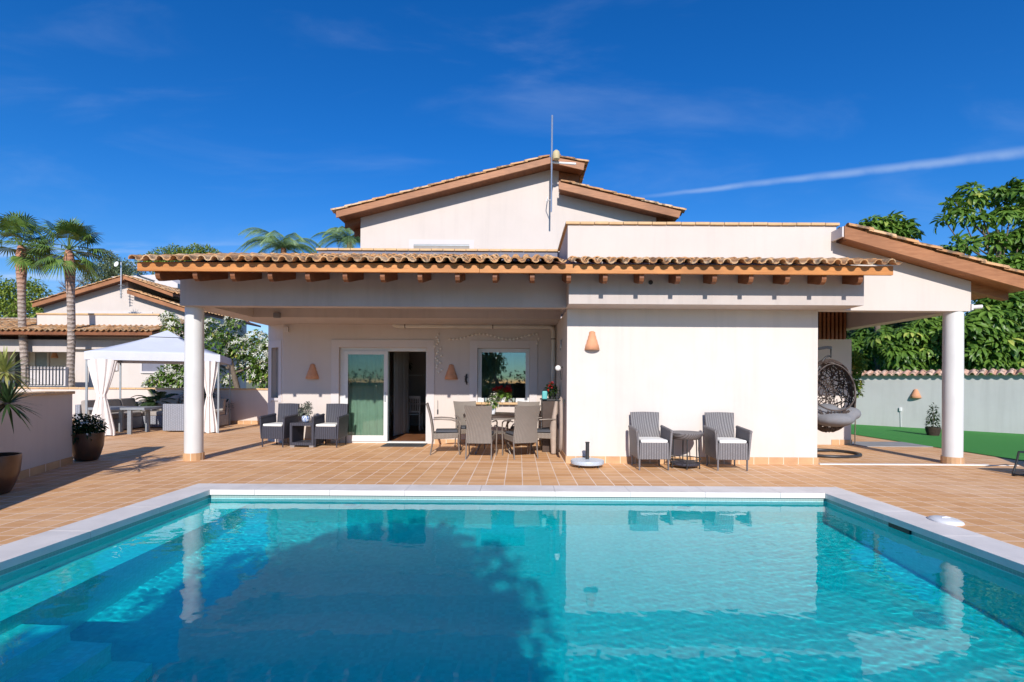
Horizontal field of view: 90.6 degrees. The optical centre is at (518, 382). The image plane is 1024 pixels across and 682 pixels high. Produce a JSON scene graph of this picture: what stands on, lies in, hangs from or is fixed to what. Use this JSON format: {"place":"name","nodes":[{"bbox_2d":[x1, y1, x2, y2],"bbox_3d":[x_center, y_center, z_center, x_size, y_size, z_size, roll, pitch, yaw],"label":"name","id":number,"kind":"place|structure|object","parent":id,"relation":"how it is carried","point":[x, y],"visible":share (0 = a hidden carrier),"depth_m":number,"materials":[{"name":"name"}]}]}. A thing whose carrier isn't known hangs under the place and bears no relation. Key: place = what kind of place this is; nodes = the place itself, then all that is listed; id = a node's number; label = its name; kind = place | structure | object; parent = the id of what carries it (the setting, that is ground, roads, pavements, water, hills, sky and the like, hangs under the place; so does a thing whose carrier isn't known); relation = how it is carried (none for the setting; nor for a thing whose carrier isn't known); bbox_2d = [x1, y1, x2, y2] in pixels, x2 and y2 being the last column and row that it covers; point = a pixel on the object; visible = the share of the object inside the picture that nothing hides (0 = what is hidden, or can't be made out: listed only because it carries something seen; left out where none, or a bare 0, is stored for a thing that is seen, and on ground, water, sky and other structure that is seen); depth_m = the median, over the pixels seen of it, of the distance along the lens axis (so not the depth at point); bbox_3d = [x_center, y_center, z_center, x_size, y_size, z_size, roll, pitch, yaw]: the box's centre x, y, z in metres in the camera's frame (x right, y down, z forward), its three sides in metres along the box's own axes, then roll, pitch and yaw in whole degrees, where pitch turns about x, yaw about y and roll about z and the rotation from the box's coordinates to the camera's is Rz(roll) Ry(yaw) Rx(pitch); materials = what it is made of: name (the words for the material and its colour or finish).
{"place":"outdoors","nodes":[
{"label":"outdoors","id":0,"kind":"place"},
{"bbox_2d":[390,395,392,428],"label":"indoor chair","id":1,"kind":"object","parent":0,"point":[391,405],"visible":0.39,"depth_m":14.31,"materials":[{"name":"black paint"}]},
{"bbox_2d":[0,498,1023,681],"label":"pool water","id":2,"kind":"structure","parent":0,"point":[295,590],"depth_m":3.42,"materials":[{"name":"teal liquid"}]},
{"bbox_2d":[0,424,1023,547],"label":"terrace paving","id":3,"kind":"structure","parent":0,"point":[138,464],"depth_m":7.46,"materials":[{"name":"tile"}]},
{"bbox_2d":[0,346,44,494],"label":"pot with yucca","id":4,"kind":"object","parent":3,"relation":"on","point":[10,465],"visible":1,"depth_m":5.91,"materials":[{"name":"brown plant"}]},
{"bbox_2d":[0,391,74,479],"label":"terrace wall","id":5,"kind":"structure","parent":3,"relation":"on","point":[43,444],"depth_m":7.35,"materials":[{"name":"white paint"}]},
{"bbox_2d":[71,413,107,461],"bbox_3d":[-7.244,0.908,8.479,0.622,0.802,0.594,0,0,-25],"label":"pot with flowers","id":6,"kind":"object","parent":3,"relation":"on","point":[88,436],"visible":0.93,"depth_m":8.40,"materials":[{"name":"brown ceramic"}]},
{"bbox_2d":[88,406,162,433],"bbox_3d":[-10.054,0.958,12.997,1.348,0.670,0.800,0,0,-4],"label":"patio table","id":7,"kind":"object","parent":3,"relation":"on","point":[130,409],"visible":0.74,"depth_m":13.15,"materials":[{"name":"grey metal"}]},
{"bbox_2d":[14,387,267,423],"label":"terrace wall","id":8,"kind":"structure","parent":3,"relation":"on","point":[250,405],"depth_m":15.90,"materials":[{"name":"white paint"}]},
{"bbox_2d":[75,398,228,430],"bbox_3d":[-10.088,0.860,14.176,2.770,0.805,2.170,0,0,-6],"label":"corner sofa","id":9,"kind":"object","parent":3,"relation":"on","point":[138,418],"visible":0.47,"depth_m":14.41,"materials":[{"name":"grey wicker"}]},
{"bbox_2d":[131,389,178,410],"bbox_3d":[-10.723,0.740,15.123,1.401,1.098,1.263,0,0,39],"label":"sago palm","id":10,"kind":"object","parent":3,"relation":"on","point":[153,398],"visible":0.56,"depth_m":14.91,"materials":[{"name":"green plant"}]},
{"bbox_2d":[84,330,231,435],"bbox_3d":[-9.543,-0.064,13.735,2.793,2.720,2.697,0,0,-24],"label":"gazebo","id":11,"kind":"object","parent":3,"relation":"on","point":[165,347],"visible":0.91,"depth_m":12.71,"materials":[{"name":"white fabric"}]},
{"bbox_2d":[163,404,183,430],"bbox_3d":[-8.907,0.914,13.662,0.860,0.710,0.806,0,0,-2],"label":"lounge chair","id":12,"kind":"object","parent":3,"relation":"on","point":[173,417],"visible":0.45,"depth_m":13.26,"materials":[{"name":"grey wicker"}]},
{"bbox_2d":[176,387,233,411],"bbox_3d":[-9.518,0.666,15.274,1.555,1.260,1.017,0,0,0],"label":"dark shrub","id":13,"kind":"object","parent":3,"relation":"on","point":[213,394],"visible":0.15,"depth_m":15.26,"materials":[{"name":"green plant"}]},
{"bbox_2d":[73,459,448,461],"bbox_3d":[-7.608,1.311,8.607,16.800,0.012,0.013,0,0,0],"label":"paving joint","id":14,"kind":"object","parent":3,"relation":"on","point":[272,460],"visible":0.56,"depth_m":8.60,"materials":[{"name":"concrete"}]},
{"bbox_2d":[259,403,299,446],"bbox_3d":[-5.001,0.883,10.650,0.583,0.876,0.644,0,0,8],"label":"wicker armchair","id":15,"kind":"object","parent":3,"relation":"on","point":[271,427],"visible":0.88,"depth_m":10.46,"materials":[{"name":"wicker"}]},
{"bbox_2d":[290,421,323,447],"bbox_3d":[-4.426,1.075,10.600,0.500,0.500,0.500,0,0,3],"label":"side table","id":16,"kind":"object","parent":3,"relation":"on","point":[296,433],"visible":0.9,"depth_m":10.42,"materials":[{"name":"wicker"}]},
{"bbox_2d":[297,401,312,421],"bbox_3d":[-4.446,0.603,10.542,0.315,0.443,0.305,0,0,-29],"label":"potted plant","id":17,"kind":"object","parent":16,"relation":"on","point":[305,415],"visible":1,"depth_m":10.51,"materials":[{"name":"green plant"}]},
{"bbox_2d":[311,403,348,447],"bbox_3d":[-3.933,0.890,10.651,0.583,0.876,0.644,0,0,3],"label":"wicker armchair","id":18,"kind":"object","parent":3,"relation":"on","point":[335,426],"visible":1,"depth_m":10.56,"materials":[{"name":"wicker"}]},
{"bbox_2d":[381,443,426,446],"bbox_3d":[-2.438,1.329,10.800,0.880,0.014,0.540,0,0,0],"label":"doormat","id":19,"kind":"object","parent":3,"relation":"on","point":[404,444],"visible":1,"depth_m":10.69,"materials":[{"name":"grey fabric"}]},
{"bbox_2d":[426,403,459,454],"bbox_3d":[-1.441,0.867,9.612,0.650,0.954,0.570,0,0,-8],"label":"dining chair","id":20,"kind":"object","parent":3,"relation":"on","point":[444,433],"visible":1,"depth_m":9.40,"materials":[{"name":"beige wicker"}]},
{"bbox_2d":[453,401,484,449],"bbox_3d":[-1.046,0.869,10.503,0.570,0.954,0.650,0,0,-22],"label":"dining chair","id":21,"kind":"object","parent":3,"relation":"on","point":[459,409],"visible":0.45,"depth_m":10.66,"materials":[{"name":"beige wicker"}]},
{"bbox_2d":[464,405,497,459],"bbox_3d":[-0.689,0.871,9.073,0.570,0.954,0.650,0,0,4],"label":"dining chair","id":22,"kind":"object","parent":3,"relation":"on","point":[478,424],"visible":1,"depth_m":8.85,"materials":[{"name":"beige wicker"}]},
{"bbox_2d":[463,412,513,453],"bbox_3d":[-0.486,0.980,9.850,1.200,0.750,1.200,0,0,0],"label":"dining table","id":23,"kind":"object","parent":3,"relation":"on","point":[503,416],"visible":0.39,"depth_m":9.57,"materials":[{"name":"beige wicker"}]},
{"bbox_2d":[485,393,499,413],"bbox_3d":[-0.512,0.402,9.803,0.340,0.406,0.337,0,0,0],"label":"potted plant","id":24,"kind":"object","parent":23,"relation":"on","point":[494,404],"visible":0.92,"depth_m":9.75,"materials":[{"name":"green plant"}]},
{"bbox_2d":[0,483,1023,572],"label":"pool coping","id":25,"kind":"object","parent":3,"relation":"on","point":[17,552],"visible":1,"depth_m":6.08,"materials":[{"name":"stone"}]},
{"bbox_2d":[502,405,540,459],"bbox_3d":[0.046,0.875,9.167,0.570,0.954,0.650,0,0,-22],"label":"dining chair","id":26,"kind":"object","parent":3,"relation":"on","point":[525,421],"visible":1,"depth_m":8.95,"materials":[{"name":"beige wicker"}]},
{"bbox_2d":[507,401,539,449],"bbox_3d":[0.113,0.876,10.534,0.570,0.954,0.650,0,0,18],"label":"dining chair","id":27,"kind":"object","parent":3,"relation":"on","point":[520,403],"visible":0.14,"depth_m":10.78,"materials":[{"name":"beige wicker"}]},
{"bbox_2d":[529,413,558,454],"bbox_3d":[0.522,0.878,9.748,0.650,0.954,0.570,0,0,2],"label":"dining chair","id":28,"kind":"object","parent":3,"relation":"on","point":[543,433],"visible":0.4,"depth_m":9.52,"materials":[{"name":"beige wicker"}]},
{"bbox_2d":[540,398,558,451],"bbox_3d":[0.610,0.839,10.200,0.350,1.030,0.740,0,0,0],"label":"storage cabinet","id":29,"kind":"object","parent":3,"relation":"on","point":[547,405],"visible":0.58,"depth_m":9.85,"materials":[{"name":"metal"}]},
{"bbox_2d":[542,391,546,398],"bbox_3d":[0.499,0.243,9.880,0.100,0.160,0.240,0,0,0],"label":"teal box","id":30,"kind":"object","parent":29,"relation":"on","point":[544,394],"visible":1,"depth_m":9.76,"materials":[{"name":"plastic"}]},
{"bbox_2d":[545,381,558,398],"bbox_3d":[0.642,0.167,10.006,0.316,0.382,0.374,0,0,-25],"label":"flowering plant","id":31,"kind":"object","parent":29,"relation":"on","point":[551,391],"visible":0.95,"depth_m":9.95,"materials":[{"name":"green plant"}]},
{"bbox_2d":[550,393,557,453],"bbox_3d":[0.656,0.769,9.560,0.145,1.132,0.145,0,0,15],"label":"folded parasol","id":32,"kind":"object","parent":3,"relation":"on","point":[553,427],"visible":1,"depth_m":9.51,"materials":[{"name":"fabric"}]},
{"bbox_2d":[128,154,1023,463],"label":"villa","id":33,"kind":"object","parent":3,"relation":"on","point":[690,324],"visible":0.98,"depth_m":8.55,"materials":[{"name":"beige paint"}]},
{"bbox_2d":[268,340,281,402],"bbox_3d":[-5.398,-0.246,11.328,0.520,1.370,0.160,0,0,36],"label":"window","id":34,"kind":"structure","parent":33,"relation":"in","point":[272,344],"depth_m":11.37,"materials":[{"name":"paint"}]},
{"bbox_2d":[273,313,280,317],"bbox_3d":[-4.711,-1.310,9.865,0.120,0.100,0.070,0,0,0],"label":"sensor light","id":35,"kind":"object","parent":33,"relation":"attached to","point":[276,315],"visible":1,"depth_m":9.83,"materials":[{"name":"white plastic"}]},
{"bbox_2d":[283,324,288,331],"bbox_3d":[-5.082,-1.208,11.070,0.100,0.200,0.060,0,0,0],"label":"junction box","id":36,"kind":"object","parent":33,"relation":"attached to","point":[286,329],"visible":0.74,"depth_m":11.04,"materials":[{"name":"paint"}]},
{"bbox_2d":[306,364,318,378],"bbox_3d":[-4.521,-0.247,11.034,0.290,0.330,0.131,0,0,0],"label":"wall lamp","id":37,"kind":"object","parent":33,"relation":"attached to","point":[312,373],"visible":1,"depth_m":11.03,"materials":[{"name":"ceramic"}]},
{"bbox_2d":[340,348,426,442],"bbox_3d":[-2.982,0.283,11.202,1.920,2.100,0.175,0,0,0],"label":"sliding door","id":38,"kind":"structure","parent":33,"relation":"in","point":[344,352],"depth_m":11.14,"materials":[{"name":"white paint"}]},
{"bbox_2d":[409,396,422,429],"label":"indoor chair","id":39,"kind":"object","parent":33,"relation":"on","point":[415,398],"visible":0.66,"depth_m":14.01,"materials":[{"name":"white paint"}]},
{"bbox_2d":[409,402,425,415],"bbox_3d":[-2.641,0.953,14.750,1.350,0.740,0.800,0,0,0],"label":"indoor table","id":40,"kind":"object","parent":33,"relation":"on","point":[423,403],"visible":0.07,"depth_m":14.35,"materials":[{"name":"white paint"}]},
{"bbox_2d":[434,333,442,372],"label":"string lights","id":41,"kind":"object","parent":33,"relation":"hanging from","point":[436,367],"visible":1,"depth_m":11.05},
{"bbox_2d":[409,239,473,248],"bbox_3d":[-2.140,-3.305,13.990,1.798,1.285,0.020,0,0,0],"label":"window","id":42,"kind":"structure","parent":33,"relation":"in","point":[413,243],"depth_m":13.98,"materials":[{"name":"paint"}]},
{"bbox_2d":[445,364,457,378],"bbox_3d":[-1.483,-0.235,11.034,0.289,0.330,0.131,0,0,0],"label":"wall lamp","id":43,"kind":"object","parent":33,"relation":"attached to","point":[451,373],"visible":1,"depth_m":11.03,"materials":[{"name":"ceramic"}]},
{"bbox_2d":[392,324,555,388],"bbox_3d":[-0.994,0.016,11.028,3.575,2.657,0.144,0,0,0],"label":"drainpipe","id":44,"kind":"object","parent":33,"relation":"attached to","point":[552,329],"visible":0.8,"depth_m":10.97,"materials":[{"name":"beige metal"}]},
{"bbox_2d":[448,333,539,344],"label":"string lights","id":45,"kind":"object","parent":33,"relation":"hanging from","point":[495,337],"visible":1,"depth_m":11.05},
{"bbox_2d":[492,385,512,401],"bbox_3d":[-0.356,0.234,11.100,0.478,0.390,0.320,0,0,-13],"label":"geranium pot","id":46,"kind":"object","parent":33,"relation":"on","point":[504,394],"visible":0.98,"depth_m":11.04,"materials":[{"name":"white ceramic"}]},
{"bbox_2d":[476,348,529,404],"bbox_3d":[-0.359,-0.137,11.130,1.194,1.230,0.260,0,0,0],"label":"window","id":47,"kind":"structure","parent":33,"relation":"in","point":[480,400],"depth_m":11.20,"materials":[{"name":"white paint"}]},
{"bbox_2d":[555,365,562,379],"bbox_3d":[0.739,-0.183,9.350,0.147,0.276,0.110,0,0,0],"label":"wall lantern","id":48,"kind":"object","parent":33,"relation":"attached to","point":[557,367],"depth_m":9.33,"materials":[{"name":"white glass"}]},
{"bbox_2d":[546,115,575,211],"bbox_3d":[1.098,-5.789,13.601,0.628,2.554,0.855,0,0,-16],"label":"tv antenna","id":49,"kind":"object","parent":33,"relation":"attached to","point":[555,155],"visible":1,"depth_m":13.38,"materials":[{"name":"metal"}]},
{"bbox_2d":[559,397,564,451],"bbox_3d":[0.751,0.735,8.900,0.090,0.978,0.343,0,0,0],"label":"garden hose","id":50,"kind":"object","parent":33,"relation":"hanging from","point":[561,401],"visible":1,"depth_m":8.78,"materials":[{"name":"plastic"}]},
{"bbox_2d":[585,331,599,349],"bbox_3d":[1.234,-0.709,8.492,0.256,0.320,0.116,0,0,0],"label":"wall lamp","id":51,"kind":"object","parent":33,"relation":"attached to","point":[592,343],"visible":1,"depth_m":8.48,"materials":[{"name":"ceramic"}]},
{"bbox_2d":[970,304,982,309],"bbox_3d":[7.693,-1.270,8.536,0.186,0.100,0.082,0,0,22],"label":"security camera","id":52,"kind":"object","parent":33,"relation":"attached to","point":[972,306],"visible":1,"depth_m":8.51,"materials":[{"name":"white paint"}]},
{"bbox_2d":[570,442,603,467],"bbox_3d":[1.103,1.155,8.170,0.544,0.398,0.544,0,0,0],"label":"parasol base","id":53,"kind":"object","parent":3,"relation":"on","point":[586,460],"visible":1,"depth_m":8.04,"materials":[{"name":"white stone"}]},
{"bbox_2d":[628,412,673,469],"bbox_3d":[2.094,0.924,8.151,0.583,0.876,0.644,0,0,-1],"label":"wicker armchair","id":54,"kind":"object","parent":3,"relation":"on","point":[644,435],"visible":1,"depth_m":8.04,"materials":[{"name":"grey wicker"}]},
{"bbox_2d":[670,430,703,469],"bbox_3d":[2.674,1.081,8.160,0.570,0.570,0.570,0,0,0],"label":"side table","id":55,"kind":"object","parent":3,"relation":"on","point":[682,435],"visible":0.89,"depth_m":8.01,"materials":[{"name":"grey wicker"}]},
{"bbox_2d":[703,412,752,470],"bbox_3d":[3.325,0.931,8.151,0.583,0.876,0.644,0,0,1],"label":"wicker armchair","id":56,"kind":"object","parent":3,"relation":"on","point":[722,441],"visible":1,"depth_m":8.02,"materials":[{"name":"grey wicker"}]},
{"bbox_2d":[817,346,861,457],"bbox_3d":[5.918,0.336,9.750,1.216,2.089,1.040,0,0,0],"label":"egg chair","id":57,"kind":"object","parent":3,"relation":"on","point":[832,417],"visible":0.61,"depth_m":9.67,"materials":[{"name":"dark grey rattan"},{"name":"grey fabric"},{"name":"dark metal"}]},
{"bbox_2d":[819,463,1018,465],"bbox_3d":[6.722,1.384,8.540,3.340,0.028,0.080,0,0,0],"label":"threshold strip","id":58,"kind":"object","parent":3,"relation":"on","point":[909,464],"visible":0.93,"depth_m":8.50,"materials":[{"name":"white stone"}]},
{"bbox_2d":[928,515,964,525],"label":"plastic dome","id":59,"kind":"structure","parent":3,"relation":"on","point":[947,520],"depth_m":4.94,"materials":[{"name":"white plastic"}]},
{"bbox_2d":[1012,451,1023,476],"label":"sun recliner","id":60,"kind":"object","parent":3,"relation":"on","point":[1015,464],"visible":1,"depth_m":7.54,"materials":[{"name":"black plastic"}]},
{"bbox_2d":[0,495,1023,578],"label":"pool basin","id":61,"kind":"object","parent":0,"point":[144,520],"visible":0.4,"depth_m":6.29,"materials":[{"name":"tile"}]},
{"bbox_2d":[888,522,910,534],"bbox_3d":[3.803,1.449,5.060,0.022,0.055,0.280,0,0,0],"label":"skimmer","id":62,"kind":"object","parent":61,"relation":"attached to","point":[899,528],"visible":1,"depth_m":5.05,"materials":[{"name":"black plastic"}]},
{"bbox_2d":[0,0,1023,381],"label":"sky","id":63,"kind":"structure","parent":0,"point":[151,124],"materials":[{"name":"blue"}]},
{"bbox_2d":[246,382,1022,460],"bbox_3d":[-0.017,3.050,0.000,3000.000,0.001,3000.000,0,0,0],"label":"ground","id":64,"kind":"structure","parent":0,"point":[248,385],"depth_m":30.33,"materials":[{"name":"green plant"}]},
{"bbox_2d":[852,441,932,446],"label":"stone path","id":65,"kind":"structure","parent":0,"point":[884,444],"depth_m":11.32,"materials":[{"name":"grey stone"}]},
{"bbox_2d":[851,348,868,443],"bbox_3d":[7.652,0.299,11.444,0.511,2.191,0.425,0,0,0],"label":"climbing plant","id":66,"kind":"object","parent":65,"relation":"on","point":[857,368],"visible":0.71,"depth_m":11.38,"materials":[{"name":"green plant"}]},
{"bbox_2d":[851,424,1023,460],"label":"lawn","id":67,"kind":"structure","parent":0,"point":[1008,445],"depth_m":12.63,"materials":[{"name":"green plant"}]},
{"bbox_2d":[846,324,893,374],"bbox_3d":[14.553,-0.475,20.575,3.463,4.023,1.974,0,0,0],"label":"umbrella tree","id":68,"kind":"object","parent":67,"relation":"on","point":[858,337],"visible":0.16,"depth_m":20.12,"materials":[{"name":"green plant"}]},
{"bbox_2d":[856,210,925,374],"bbox_3d":[14.062,-2.520,19.553,3.021,8.106,1.553,0,0,0],"label":"umbrella tree","id":69,"kind":"object","parent":67,"relation":"on","point":[894,224],"visible":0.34,"depth_m":19.26,"materials":[{"name":"green plant"}]},
{"bbox_2d":[846,299,977,374],"bbox_3d":[20.713,-1.202,22.947,20.375,6.598,3.174,0,0,0],"label":"tall hedge","id":70,"kind":"object","parent":67,"relation":"on","point":[893,325],"depth_m":23.21,"materials":[{"name":"green plant"}]},
{"bbox_2d":[862,314,972,374],"bbox_3d":[14.502,-0.701,18.203,3.805,4.479,1.986,0,0,0],"label":"umbrella tree","id":71,"kind":"object","parent":67,"relation":"on","point":[915,345],"visible":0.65,"depth_m":17.67,"materials":[{"name":"green plant"}]},
{"bbox_2d":[925,402,941,435],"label":"potted sapling","id":72,"kind":"object","parent":67,"relation":"on","point":[933,431],"visible":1,"depth_m":13.41,"materials":[{"name":"plant"}]},
{"bbox_2d":[930,177,1023,301],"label":"tree","id":73,"kind":"object","parent":67,"relation":"on","point":[1012,242],"visible":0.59,"depth_m":17.41,"materials":[{"name":"green plant"}]},
{"bbox_2d":[964,292,1023,374],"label":"umbrella tree","id":74,"kind":"object","parent":67,"relation":"on","point":[993,333],"visible":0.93,"depth_m":16.19,"materials":[{"name":"green plant"}]},
{"bbox_2d":[852,368,1023,433],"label":"garden wall","id":75,"kind":"structure","parent":0,"point":[994,401],"depth_m":15.40,"materials":[{"name":"grey paint"}]},
{"bbox_2d":[910,389,921,397],"bbox_3d":[12.307,0.341,15.735,0.136,0.280,0.299,0,0,-41],"label":"wall lamp","id":76,"kind":"object","parent":75,"relation":"attached to","point":[915,393],"visible":1,"depth_m":15.71,"materials":[{"name":"ceramic"}]},
{"label":"garden ground","id":77,"kind":"structure","parent":0,"visible":0},
{"bbox_2d":[0,275,55,317],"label":"bushy tree","id":78,"kind":"object","parent":77,"relation":"on","point":[8,308],"visible":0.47,"depth_m":37.63,"materials":[{"name":"green plant"}]},
{"bbox_2d":[0,211,58,386],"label":"fan palm","id":79,"kind":"object","parent":77,"relation":"on","point":[19,259],"visible":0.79,"depth_m":20.38,"materials":[{"name":"green plant"}]},
{"bbox_2d":[21,217,116,386],"bbox_3d":[-17.801,-2.657,20.157,2.760,8.025,2.572,0,0,0],"label":"fan palm","id":80,"kind":"object","parent":77,"relation":"on","point":[70,264],"visible":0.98,"depth_m":19.89,"materials":[{"name":"green plant"}]},
{"bbox_2d":[57,276,94,293],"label":"bare tree","id":81,"kind":"object","parent":77,"relation":"on","point":[63,287],"visible":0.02,"depth_m":49.04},
{"bbox_2d":[75,250,146,286],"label":"pine tree","id":82,"kind":"object","parent":77,"relation":"on","point":[112,271],"visible":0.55,"depth_m":59.40,"materials":[{"name":"green plant"}]},
{"bbox_2d":[0,274,260,387],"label":"neighbour villa","id":83,"kind":"object","parent":77,"relation":"on","point":[107,315],"visible":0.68,"depth_m":21.02,"materials":[{"name":"white paint"}]},
{"bbox_2d":[13,352,29,386],"bbox_3d":[-23.055,-0.594,23.460,0.714,1.839,0.080,0,0,0],"label":"window","id":84,"kind":"structure","parent":83,"relation":"in","point":[17,358],"depth_m":23.47,"materials":[{"name":"paint"}]},
{"bbox_2d":[33,352,49,366],"bbox_3d":[-22.115,-0.643,23.460,0.713,1.641,0.080,0,0,0],"label":"window","id":85,"kind":"structure","parent":83,"relation":"in","point":[40,359],"depth_m":23.47,"materials":[{"name":"glass"}]},
{"bbox_2d":[25,366,68,386],"bbox_3d":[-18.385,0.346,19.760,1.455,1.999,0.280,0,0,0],"label":"porch railing","id":86,"kind":"object","parent":83,"relation":"attached to","point":[52,376],"visible":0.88,"depth_m":19.75,"materials":[{"name":"metal"}]},
{"bbox_2d":[51,352,57,357],"bbox_3d":[-21.520,-1.318,23.428,0.319,0.360,0.145,0,0,0],"label":"wall lamp","id":87,"kind":"object","parent":83,"relation":"attached to","point":[54,355],"visible":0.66,"depth_m":23.41,"materials":[{"name":"ceramic"}]},
{"bbox_2d":[114,262,124,297],"bbox_3d":[-20.338,-5.235,25.776,0.421,1.854,0.281,0,0,26],"label":"tv antenna","id":88,"kind":"object","parent":83,"relation":"attached to","point":[116,264],"visible":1,"depth_m":25.88,"materials":[{"name":"metal"}]},
{"bbox_2d":[140,363,166,372],"bbox_3d":[-15.120,-0.641,20.960,1.090,0.508,0.080,0,0,0],"label":"window","id":89,"kind":"structure","parent":83,"relation":"in","point":[144,368],"depth_m":20.97,"materials":[{"name":"paint"}]},
{"bbox_2d":[141,364,183,387],"bbox_3d":[-11.941,0.234,17.728,2.360,2.318,1.201,0,0,0],"label":"flowering shrub","id":90,"kind":"object","parent":77,"relation":"on","point":[176,381],"visible":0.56,"depth_m":17.40,"materials":[{"name":"green plant"}]},
{"bbox_2d":[133,243,221,274],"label":"pine tree","id":91,"kind":"object","parent":77,"relation":"on","point":[182,250],"visible":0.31,"depth_m":44.71,"materials":[{"name":"green plant"}]},
{"bbox_2d":[133,274,246,387],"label":"distant house","id":92,"kind":"structure","parent":77,"relation":"on","point":[172,283],"depth_m":39.72,"materials":[{"name":"white paint"}]},
{"bbox_2d":[153,310,267,387],"bbox_3d":[-10.587,-0.582,18.275,5.323,4.003,1.987,0,0,0],"label":"silk floss tree","id":93,"kind":"object","parent":77,"relation":"on","point":[259,365],"visible":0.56,"depth_m":18.07,"materials":[{"name":"green plant"}]},
{"bbox_2d":[234,227,320,253],"bbox_3d":[-11.732,-2.982,24.991,4.142,8.734,4.323,0,0,0],"label":"feather palm","id":94,"kind":"object","parent":77,"relation":"on","point":[285,245],"visible":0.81,"depth_m":24.42,"materials":[{"name":"green plant"}]},
{"bbox_2d":[310,226,360,252],"bbox_3d":[-8.787,-3.297,26.052,3.415,9.398,4.032,0,0,0],"label":"feather palm","id":95,"kind":"object","parent":77,"relation":"on","point":[348,240],"visible":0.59,"depth_m":25.46,"materials":[{"name":"green plant"}]}
]}

